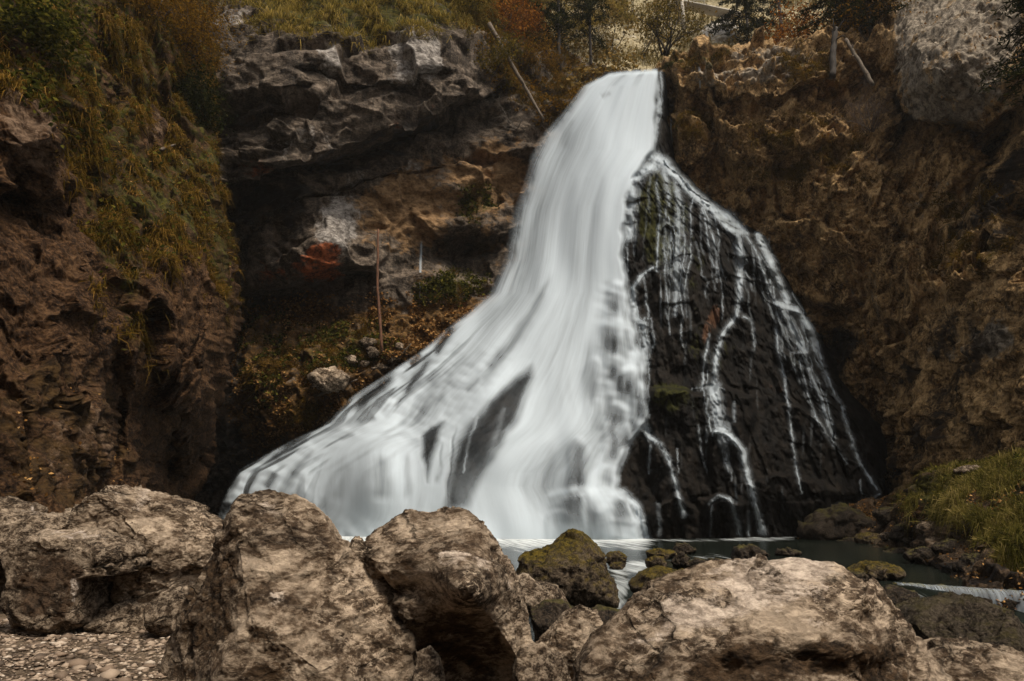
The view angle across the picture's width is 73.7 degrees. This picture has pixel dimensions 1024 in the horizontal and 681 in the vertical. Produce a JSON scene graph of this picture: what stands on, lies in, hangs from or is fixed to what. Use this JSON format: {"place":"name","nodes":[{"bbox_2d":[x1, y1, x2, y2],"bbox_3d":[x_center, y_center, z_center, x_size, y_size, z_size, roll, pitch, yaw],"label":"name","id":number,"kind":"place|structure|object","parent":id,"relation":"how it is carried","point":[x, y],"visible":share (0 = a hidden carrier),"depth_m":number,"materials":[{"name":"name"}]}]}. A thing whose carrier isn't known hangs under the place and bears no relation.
{"place":"outdoors","nodes":[
{"label":"outdoors","id":0,"kind":"place"},
{"bbox_2d":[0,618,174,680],"bbox_3d":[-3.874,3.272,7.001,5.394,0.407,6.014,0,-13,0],"label":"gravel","id":1,"kind":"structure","parent":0,"point":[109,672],"depth_m":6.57,"materials":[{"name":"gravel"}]},
{"bbox_2d":[143,586,186,636],"bbox_3d":[-3.874,3.056,7.695,0.498,0.537,0.548,0,-13,0],"label":"rock","id":2,"kind":"object","parent":1,"relation":"on","point":[160,611],"visible":0.66,"depth_m":7.53,"materials":[{"name":"stone"}]},
{"bbox_2d":[0,0,245,512],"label":"cliff","id":3,"kind":"structure","parent":0,"point":[51,348],"depth_m":19.14,"materials":[{"name":"stone"}]},
{"bbox_2d":[0,0,126,112],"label":"leafy bush","id":4,"kind":"object","parent":3,"relation":"on","point":[56,30],"visible":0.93,"depth_m":18.42,"materials":[{"name":"green plant"}]},
{"bbox_2d":[0,0,236,349],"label":"creeping plants","id":5,"kind":"object","parent":3,"relation":"attached to","point":[35,84],"visible":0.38,"depth_m":20.49,"materials":[{"name":"green plant"}]},
{"bbox_2d":[1,0,235,496],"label":"fallen leaves","id":6,"kind":"object","parent":3,"relation":"on","point":[50,473],"visible":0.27,"depth_m":21.52,"materials":[{"name":"brown plant"}]},
{"bbox_2d":[0,0,247,381],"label":"hanging grass","id":7,"kind":"structure","parent":3,"relation":"hanging from","point":[123,235],"depth_m":23.89,"materials":[{"name":"plant"}]},
{"bbox_2d":[117,0,213,53],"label":"autumn bush","id":8,"kind":"object","parent":3,"relation":"on","point":[166,15],"visible":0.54,"depth_m":29.25,"materials":[{"name":"brown plant"}]},
{"bbox_2d":[156,0,252,84],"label":"autumn bush","id":9,"kind":"object","parent":3,"relation":"on","point":[206,24],"visible":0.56,"depth_m":31.63,"materials":[{"name":"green plant"}]},
{"bbox_2d":[172,55,240,137],"bbox_3d":[-14.582,-10.863,31.553,3.497,3.992,3.832,0,-13,0],"label":"dark bush","id":10,"kind":"object","parent":3,"relation":"on","point":[199,98],"visible":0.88,"depth_m":31.22,"materials":[{"name":"green plant"}]},
{"bbox_2d":[0,611,416,680],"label":"ground","id":11,"kind":"structure","parent":0,"point":[23,673],"depth_m":6.68,"materials":[{"name":"stone"}]},
{"bbox_2d":[0,495,71,611],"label":"boulder","id":12,"kind":"object","parent":11,"relation":"on","point":[19,518],"visible":0.35,"depth_m":9.27,"materials":[{"name":"stone"}]},
{"bbox_2d":[0,527,152,634],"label":"boulder","id":13,"kind":"object","parent":11,"relation":"on","point":[57,583],"visible":0.93,"depth_m":7.70,"materials":[{"name":"stone"}]},
{"bbox_2d":[82,599,146,634],"bbox_3d":[-4.668,3.285,8.090,0.814,0.446,0.811,0,-13,0],"label":"rock","id":14,"kind":"object","parent":11,"relation":"on","point":[123,616],"visible":0.62,"depth_m":7.86,"materials":[{"name":"stone"}]},
{"bbox_2d":[56,485,222,604],"bbox_3d":[-4.741,2.838,9.026,2.154,1.826,1.856,0,-13,0],"label":"boulder","id":15,"kind":"object","parent":11,"relation":"on","point":[175,534],"visible":0.61,"depth_m":8.49,"materials":[{"name":"stone"}]},
{"bbox_2d":[157,489,418,680],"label":"boulder","id":16,"kind":"object","parent":11,"relation":"on","point":[286,587],"visible":0.96,"depth_m":5.69,"materials":[{"name":"stone"}]},
{"bbox_2d":[376,229,383,351],"bbox_3d":[-6.977,-2.753,35.854,0.848,6.845,0.303,-8,-15,32],"label":"dead tree","id":17,"kind":"object","parent":11,"relation":"on","point":[378,307],"visible":1,"depth_m":35.65,"materials":[{"name":"brown wood"}]},
{"bbox_2d":[349,506,534,680],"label":"boulder","id":18,"kind":"object","parent":11,"relation":"on","point":[448,575],"visible":0.93,"depth_m":6.07,"materials":[{"name":"stone"}]},
{"bbox_2d":[517,572,567,614],"bbox_3d":[0.338,3.393,9.082,0.763,0.560,0.786,-10,-17,38],"label":"rock","id":19,"kind":"object","parent":11,"relation":"on","point":[535,592],"visible":0.56,"depth_m":8.90,"materials":[{"name":"stone"}]},
{"bbox_2d":[530,599,573,641],"bbox_3d":[0.520,3.441,8.331,0.597,0.529,0.657,0,-13,0],"label":"rock","id":20,"kind":"object","parent":11,"relation":"on","point":[545,614],"visible":0.63,"depth_m":8.22,"materials":[{"name":"stone"}]},
{"bbox_2d":[516,528,619,607],"bbox_3d":[0.912,3.857,11.495,1.739,1.341,1.633,0,-13,0],"label":"mossy boulder","id":21,"kind":"object","parent":11,"relation":"on","point":[571,564],"visible":0.73,"depth_m":10.89,"materials":[{"name":"stone"}]},
{"bbox_2d":[535,604,602,679],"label":"rock","id":22,"kind":"object","parent":11,"relation":"on","point":[567,633],"visible":0.45,"depth_m":6.92,"materials":[{"name":"stone"}]},
{"bbox_2d":[591,604,619,622],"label":"rock","id":23,"kind":"object","parent":11,"relation":"on","point":[605,613],"visible":0.19,"depth_m":8.49,"materials":[{"name":"stone"}]},
{"bbox_2d":[628,565,683,592],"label":"mossy boulder","id":24,"kind":"object","parent":11,"relation":"on","point":[639,581],"visible":0.46,"depth_m":11.46,"materials":[{"name":"stone"}]},
{"bbox_2d":[572,553,952,680],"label":"boulder","id":25,"kind":"object","parent":11,"relation":"on","point":[759,617],"visible":1,"depth_m":5.02,"materials":[{"name":"stone"}]},
{"bbox_2d":[884,584,919,604],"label":"rock","id":26,"kind":"object","parent":11,"relation":"on","point":[896,594],"visible":0.34,"depth_m":8.85,"materials":[{"name":"stone"}]},
{"bbox_2d":[895,592,1023,651],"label":"boulder","id":27,"kind":"object","parent":11,"relation":"on","point":[953,615],"visible":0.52,"depth_m":6.90,"materials":[{"name":"stone"}]},
{"bbox_2d":[922,636,1023,680],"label":"rock","id":28,"kind":"object","parent":11,"relation":"on","point":[960,658],"visible":0.77,"depth_m":5.57,"materials":[{"name":"stone"}]},
{"bbox_2d":[195,0,624,517],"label":"back cliff","id":29,"kind":"structure","parent":0,"point":[334,161],"depth_m":38.75,"materials":[{"name":"stone"}]},
{"bbox_2d":[307,366,350,393],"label":"slope stone","id":30,"kind":"object","parent":29,"relation":"on","point":[332,379],"visible":1,"depth_m":33.74,"materials":[{"name":"stone"}]},
{"bbox_2d":[344,355,357,364],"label":"slope stone","id":31,"kind":"object","parent":29,"relation":"on","point":[352,359],"visible":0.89,"depth_m":35.72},
{"bbox_2d":[223,283,493,461],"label":"fallen leaves","id":32,"kind":"object","parent":29,"relation":"on","point":[327,401],"visible":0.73,"depth_m":37.25,"materials":[{"name":"brown plant"}]},
{"bbox_2d":[357,360,370,366],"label":"slope stone","id":33,"kind":"object","parent":29,"relation":"on","point":[363,363],"visible":1,"depth_m":36.04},
{"bbox_2d":[358,337,376,348],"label":"slope stone","id":34,"kind":"object","parent":29,"relation":"on","point":[366,342],"visible":0.83,"depth_m":36.23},
{"bbox_2d":[235,181,500,408],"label":"ground plants","id":35,"kind":"object","parent":29,"relation":"on","point":[441,281],"visible":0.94,"depth_m":37.85,"materials":[{"name":"green plant"}]},
{"bbox_2d":[234,180,502,442],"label":"talus grass","id":36,"kind":"structure","parent":29,"relation":"on","point":[274,364],"depth_m":36.20,"materials":[{"name":"plant"}]},
{"bbox_2d":[366,346,379,357],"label":"slope stone","id":37,"kind":"object","parent":29,"relation":"on","point":[371,351],"visible":1,"depth_m":35.93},
{"bbox_2d":[376,363,387,370],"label":"slope stone","id":38,"kind":"object","parent":29,"relation":"on","point":[381,366],"visible":0.99,"depth_m":35.94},
{"bbox_2d":[384,356,399,363],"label":"slope stone","id":39,"kind":"object","parent":29,"relation":"on","point":[391,360],"visible":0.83,"depth_m":36.13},
{"bbox_2d":[395,342,403,349],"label":"slope stone","id":40,"kind":"object","parent":29,"relation":"on","point":[399,345],"visible":0.98,"depth_m":36.22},
{"bbox_2d":[207,0,636,58],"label":"ledge grass","id":41,"kind":"structure","parent":29,"relation":"on","point":[295,6],"depth_m":40.07,"materials":[{"name":"plant"}]},
{"bbox_2d":[446,0,504,23],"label":"green bush","id":42,"kind":"object","parent":29,"relation":"on","point":[472,5],"visible":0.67,"depth_m":43.80,"materials":[{"name":"green plant"}]},
{"bbox_2d":[467,23,535,92],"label":"autumn bush","id":43,"kind":"object","parent":29,"relation":"on","point":[502,55],"visible":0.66,"depth_m":42.51,"materials":[{"name":"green plant"}]},
{"bbox_2d":[483,90,544,129],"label":"bare shrub","id":44,"kind":"object","parent":29,"relation":"on","point":[512,125],"visible":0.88,"depth_m":42.56,"materials":[{"name":"plant"}]},
{"bbox_2d":[488,0,551,45],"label":"autumn tree","id":45,"kind":"object","parent":29,"relation":"on","point":[528,15],"visible":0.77,"depth_m":48.16,"materials":[{"name":"orange plant"}]},
{"bbox_2d":[461,0,617,127],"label":"slope grass","id":46,"kind":"structure","parent":29,"relation":"on","point":[559,91],"depth_m":46.30,"materials":[{"name":"plant"}]},
{"bbox_2d":[460,0,621,131],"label":"fallen leaves","id":47,"kind":"object","parent":29,"relation":"on","point":[532,87],"visible":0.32,"depth_m":45.65,"materials":[{"name":"plant"}]},
{"bbox_2d":[528,0,589,71],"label":"conifer tree","id":48,"kind":"object","parent":29,"relation":"on","point":[558,21],"visible":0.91,"depth_m":50.08,"materials":[{"name":"green plant"}]},
{"bbox_2d":[555,35,581,57],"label":"young tree","id":49,"kind":"object","parent":29,"relation":"on","point":[567,45],"visible":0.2,"depth_m":52.18,"materials":[{"name":"green plant"}]},
{"bbox_2d":[412,645,445,680],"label":"rock","id":50,"kind":"object","parent":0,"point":[429,666],"visible":1,"depth_m":5.48,"materials":[{"name":"stone"}]},
{"bbox_2d":[511,642,571,680],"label":"rock","id":51,"kind":"object","parent":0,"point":[541,661],"visible":1,"depth_m":6.01,"materials":[{"name":"stone"}]},
{"bbox_2d":[221,72,889,538],"bbox_3d":[3.346,-8.440,42.812,35.903,44.094,27.631,7,-15,-27],"label":"fall rock","id":52,"kind":"object","parent":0,"point":[765,384],"visible":0.45,"depth_m":32.06,"materials":[{"name":"stone"}]},
{"bbox_2d":[487,22,544,120],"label":"fallen log","id":53,"kind":"object","parent":52,"relation":"on","point":[494,33],"visible":0.85,"depth_m":42.56,"materials":[{"name":"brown wood"}]},
{"bbox_2d":[222,70,879,539],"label":"waterfall water","id":54,"kind":"structure","parent":52,"relation":"on","point":[598,152],"depth_m":32.43,"materials":[{"name":"liquid"}]},
{"bbox_2d":[341,536,1023,641],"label":"pool water","id":55,"kind":"structure","parent":0,"point":[845,554],"depth_m":20.09,"materials":[{"name":"liquid"}]},
{"bbox_2d":[609,561,623,569],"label":"pool stone","id":56,"kind":"object","parent":55,"relation":"on","point":[617,565],"visible":0.97,"depth_m":15.54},
{"bbox_2d":[606,550,627,566],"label":"pool stone","id":57,"kind":"object","parent":55,"relation":"on","point":[615,556],"visible":0.66,"depth_m":16.08,"materials":[{"name":"stone"}]},
{"bbox_2d":[645,555,666,567],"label":"pool stone","id":58,"kind":"object","parent":55,"relation":"on","point":[650,562],"visible":0.63,"depth_m":15.37,"materials":[{"name":"stone"}]},
{"bbox_2d":[645,548,676,558],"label":"pool stone","id":59,"kind":"object","parent":55,"relation":"on","point":[667,554],"visible":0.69,"depth_m":18.35,"materials":[{"name":"stone"}]},
{"bbox_2d":[671,551,690,568],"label":"pool stone","id":60,"kind":"object","parent":55,"relation":"on","point":[679,559],"visible":0.72,"depth_m":15.56,"materials":[{"name":"stone"}]},
{"bbox_2d":[672,542,696,554],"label":"pool stone","id":61,"kind":"object","parent":55,"relation":"on","point":[687,548],"visible":0.78,"depth_m":19.69,"materials":[{"name":"stone"}]},
{"bbox_2d":[683,557,705,567],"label":"pool stone","id":62,"kind":"object","parent":55,"relation":"on","point":[690,563],"visible":0.56,"depth_m":15.23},
{"bbox_2d":[730,544,769,558],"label":"pool stone","id":63,"kind":"object","parent":55,"relation":"in","point":[743,551],"visible":0.64,"depth_m":17.44,"materials":[{"name":"stone"}]},
{"bbox_2d":[775,547,801,556],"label":"pool stone","id":64,"kind":"object","parent":55,"relation":"on","point":[787,551],"visible":0.81,"depth_m":19.14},
{"bbox_2d":[851,572,869,581],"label":"pool stone","id":65,"kind":"object","parent":55,"relation":"on","point":[864,577],"visible":0.29,"depth_m":12.88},
{"bbox_2d":[846,560,905,580],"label":"pool stone","id":66,"kind":"object","parent":55,"relation":"on","point":[881,571],"visible":0.77,"depth_m":13.52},
{"bbox_2d":[894,582,1023,610],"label":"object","id":67,"kind":"object","parent":55,"relation":"in","point":[1011,602],"visible":0.24,"depth_m":12.01,"materials":[{"name":"liquid"}]},
{"bbox_2d":[927,587,1023,611],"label":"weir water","id":68,"kind":"structure","parent":55,"relation":"on","point":[1018,607],"depth_m":11.83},
{"bbox_2d":[543,0,832,81],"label":"valley slope","id":69,"kind":"structure","parent":0,"point":[718,38],"depth_m":65.34,"materials":[{"name":"plant"}]},
{"bbox_2d":[514,25,566,73],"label":"autumn bush","id":70,"kind":"object","parent":69,"relation":"on","point":[545,53],"visible":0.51,"depth_m":47.21,"materials":[{"name":"brown plant"}]},
{"bbox_2d":[563,0,609,65],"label":"conifer tree","id":71,"kind":"object","parent":69,"relation":"on","point":[588,15],"visible":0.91,"depth_m":53.30,"materials":[{"name":"green plant"}]},
{"bbox_2d":[566,0,645,59],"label":"hillside tree","id":72,"kind":"object","parent":69,"relation":"on","point":[616,10],"visible":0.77,"depth_m":56.35,"materials":[{"name":"green plant"}]},
{"bbox_2d":[609,0,679,54],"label":"hillside tree","id":73,"kind":"object","parent":69,"relation":"on","point":[648,45],"visible":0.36,"depth_m":59.67,"materials":[{"name":"green plant"}]},
{"bbox_2d":[643,0,691,38],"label":"hillside tree","id":74,"kind":"object","parent":69,"relation":"on","point":[666,13],"visible":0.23,"depth_m":66.29,"materials":[{"name":"green plant"}]},
{"bbox_2d":[544,0,832,90],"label":"bushes","id":75,"kind":"object","parent":69,"relation":"on","point":[604,60],"visible":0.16,"depth_m":56.23,"materials":[{"name":"brown plant"}]},
{"bbox_2d":[668,0,744,33],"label":"footbridge","id":76,"kind":"object","parent":69,"relation":"on","point":[705,8],"visible":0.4,"depth_m":65.59,"materials":[{"name":"grey wood"}]},
{"bbox_2d":[706,0,786,42],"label":"conifer tree","id":77,"kind":"object","parent":69,"relation":"on","point":[744,28],"visible":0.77,"depth_m":60.36,"materials":[{"name":"green plant"}]},
{"bbox_2d":[654,0,1023,496],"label":"cliff","id":78,"kind":"structure","parent":0,"point":[951,333],"depth_m":33.50,"materials":[{"name":"stone"}]},
{"bbox_2d":[625,0,709,66],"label":"round bush","id":79,"kind":"object","parent":78,"relation":"on","point":[666,51],"visible":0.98,"depth_m":43.44,"materials":[{"name":"green plant"}]},
{"bbox_2d":[753,0,803,36],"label":"conifer tree","id":80,"kind":"object","parent":78,"relation":"on","point":[772,6],"visible":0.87,"depth_m":56.85,"materials":[{"name":"green plant"}]},
{"bbox_2d":[785,72,797,79],"bbox_3d":[15.760,-14.513,37.575,1.313,0.568,0.651,2,-13,-10],"label":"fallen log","id":81,"kind":"object","parent":78,"relation":"on","point":[788,76],"visible":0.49,"depth_m":37.57,"materials":[{"name":"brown wood"}]},
{"bbox_2d":[763,0,826,44],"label":"autumn bush","id":82,"kind":"object","parent":78,"relation":"on","point":[782,31],"visible":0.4,"depth_m":44.21,"materials":[{"name":"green plant"}]},
{"bbox_2d":[829,20,845,78],"bbox_3d":[17.446,-15.697,36.672,1.090,3.575,0.810,7,-15,-26],"label":"dead stump","id":83,"kind":"object","parent":78,"relation":"on","point":[833,62],"visible":1,"depth_m":36.68,"materials":[{"name":"wood"}]},
{"bbox_2d":[794,0,890,39],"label":"conifer tree","id":84,"kind":"object","parent":78,"relation":"on","point":[830,3],"visible":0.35,"depth_m":39.61,"materials":[{"name":"green plant"}]},
{"bbox_2d":[670,0,1023,479],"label":"fallen leaves","id":85,"kind":"object","parent":78,"relation":"on","point":[883,209],"visible":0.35,"depth_m":35.00,"materials":[{"name":"brown plant"}]},
{"bbox_2d":[844,38,874,86],"bbox_3d":[18.334,-14.771,36.102,0.774,3.651,1.386,-1,-13,5],"label":"fallen log","id":86,"kind":"object","parent":78,"relation":"on","point":[861,65],"visible":0.99,"depth_m":35.97,"materials":[{"name":"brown wood"}]},
{"bbox_2d":[821,0,911,42],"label":"autumn bush","id":87,"kind":"object","parent":78,"relation":"on","point":[845,22],"visible":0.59,"depth_m":37.64,"materials":[{"name":"brown plant"}]},
{"bbox_2d":[827,0,909,35],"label":"conifer tree","id":88,"kind":"object","parent":78,"relation":"on","point":[859,4],"visible":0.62,"depth_m":37.88,"materials":[{"name":"green plant"}]},
{"bbox_2d":[971,0,1023,112],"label":"conifer tree","id":89,"kind":"object","parent":78,"relation":"on","point":[1018,5],"visible":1,"depth_m":23.84,"materials":[{"name":"green plant"}]},
{"bbox_2d":[655,36,1023,316],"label":"wall grass","id":90,"kind":"structure","parent":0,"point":[790,133],"depth_m":36.75,"materials":[{"name":"plant"}]},
{"bbox_2d":[831,71,913,137],"bbox_3d":[18.922,-12.003,35.741,4.910,4.435,3.741,10,-16,-37],"label":"bare shrub","id":91,"kind":"object","parent":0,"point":[861,119],"visible":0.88,"depth_m":35.39,"materials":[{"name":"plant"}]},
{"bbox_2d":[796,451,1023,611],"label":"bank terrain","id":92,"kind":"structure","parent":0,"point":[996,574],"depth_m":16.35,"materials":[{"name":"soil"}]},
{"bbox_2d":[796,502,870,540],"bbox_3d":[12.848,7.357,27.333,3.011,1.720,2.673,0,-13,0],"label":"bank stone","id":93,"kind":"object","parent":92,"relation":"on","point":[834,522],"visible":0.65,"depth_m":26.37,"materials":[{"name":"stone"}]},
{"bbox_2d":[836,537,853,540],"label":"bank stone","id":94,"kind":"object","parent":92,"relation":"on","point":[848,539],"visible":0.23,"depth_m":25.77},
{"bbox_2d":[854,517,875,532],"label":"bank stone","id":95,"kind":"object","parent":92,"relation":"on","point":[864,522],"visible":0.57,"depth_m":26.06,"materials":[{"name":"stone"}]},
{"bbox_2d":[854,532,879,543],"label":"bank stone","id":96,"kind":"object","parent":92,"relation":"on","point":[866,538],"visible":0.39,"depth_m":24.26,"materials":[{"name":"stone"}]},
{"bbox_2d":[872,506,892,524],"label":"bank stone","id":97,"kind":"object","parent":92,"relation":"on","point":[882,516],"visible":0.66,"depth_m":24.59,"materials":[{"name":"stone"}]},
{"bbox_2d":[879,531,889,540],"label":"bank stone","id":98,"kind":"object","parent":92,"relation":"on","point":[883,536],"visible":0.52,"depth_m":22.78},
{"bbox_2d":[881,547,903,552],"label":"bank stone","id":99,"kind":"object","parent":92,"relation":"on","point":[896,550],"visible":0.33,"depth_m":20.36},
{"bbox_2d":[887,523,912,541],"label":"bank stone","id":100,"kind":"object","parent":92,"relation":"on","point":[896,534],"visible":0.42,"depth_m":21.05,"materials":[{"name":"stone"}]},
{"bbox_2d":[902,537,914,547],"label":"bank stone","id":101,"kind":"object","parent":92,"relation":"on","point":[906,542],"visible":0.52,"depth_m":20.53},
{"bbox_2d":[797,453,1023,609],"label":"fallen leaves","id":102,"kind":"object","parent":92,"relation":"on","point":[975,503],"visible":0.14,"depth_m":16.12,"materials":[{"name":"brown plant"}]},
{"bbox_2d":[903,546,934,564],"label":"bank stone","id":103,"kind":"object","parent":92,"relation":"on","point":[921,555],"visible":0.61,"depth_m":16.81,"materials":[{"name":"stone"}]},
{"bbox_2d":[915,521,936,533],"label":"bank stone","id":104,"kind":"object","parent":92,"relation":"on","point":[921,526],"visible":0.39,"depth_m":18.03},
{"bbox_2d":[931,538,963,554],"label":"bank stone","id":105,"kind":"object","parent":92,"relation":"on","point":[946,545],"visible":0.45,"depth_m":15.98,"materials":[{"name":"stone"}]},
{"bbox_2d":[887,442,1023,571],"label":"bank grass","id":106,"kind":"structure","parent":92,"relation":"on","point":[987,479],"depth_m":16.50,"materials":[{"name":"plant"}]},
{"bbox_2d":[952,553,979,572],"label":"bank stone","id":107,"kind":"object","parent":92,"relation":"on","point":[966,560],"visible":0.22,"depth_m":14.16,"materials":[{"name":"stone"}]},
{"bbox_2d":[953,465,980,474],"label":"bank stone","id":108,"kind":"object","parent":92,"relation":"on","point":[962,469],"visible":0.41,"depth_m":18.54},
{"bbox_2d":[916,447,1023,480],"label":"ground plants","id":109,"kind":"object","parent":92,"relation":"on","point":[1014,458],"visible":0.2,"depth_m":19.46,"materials":[{"name":"green plant"}]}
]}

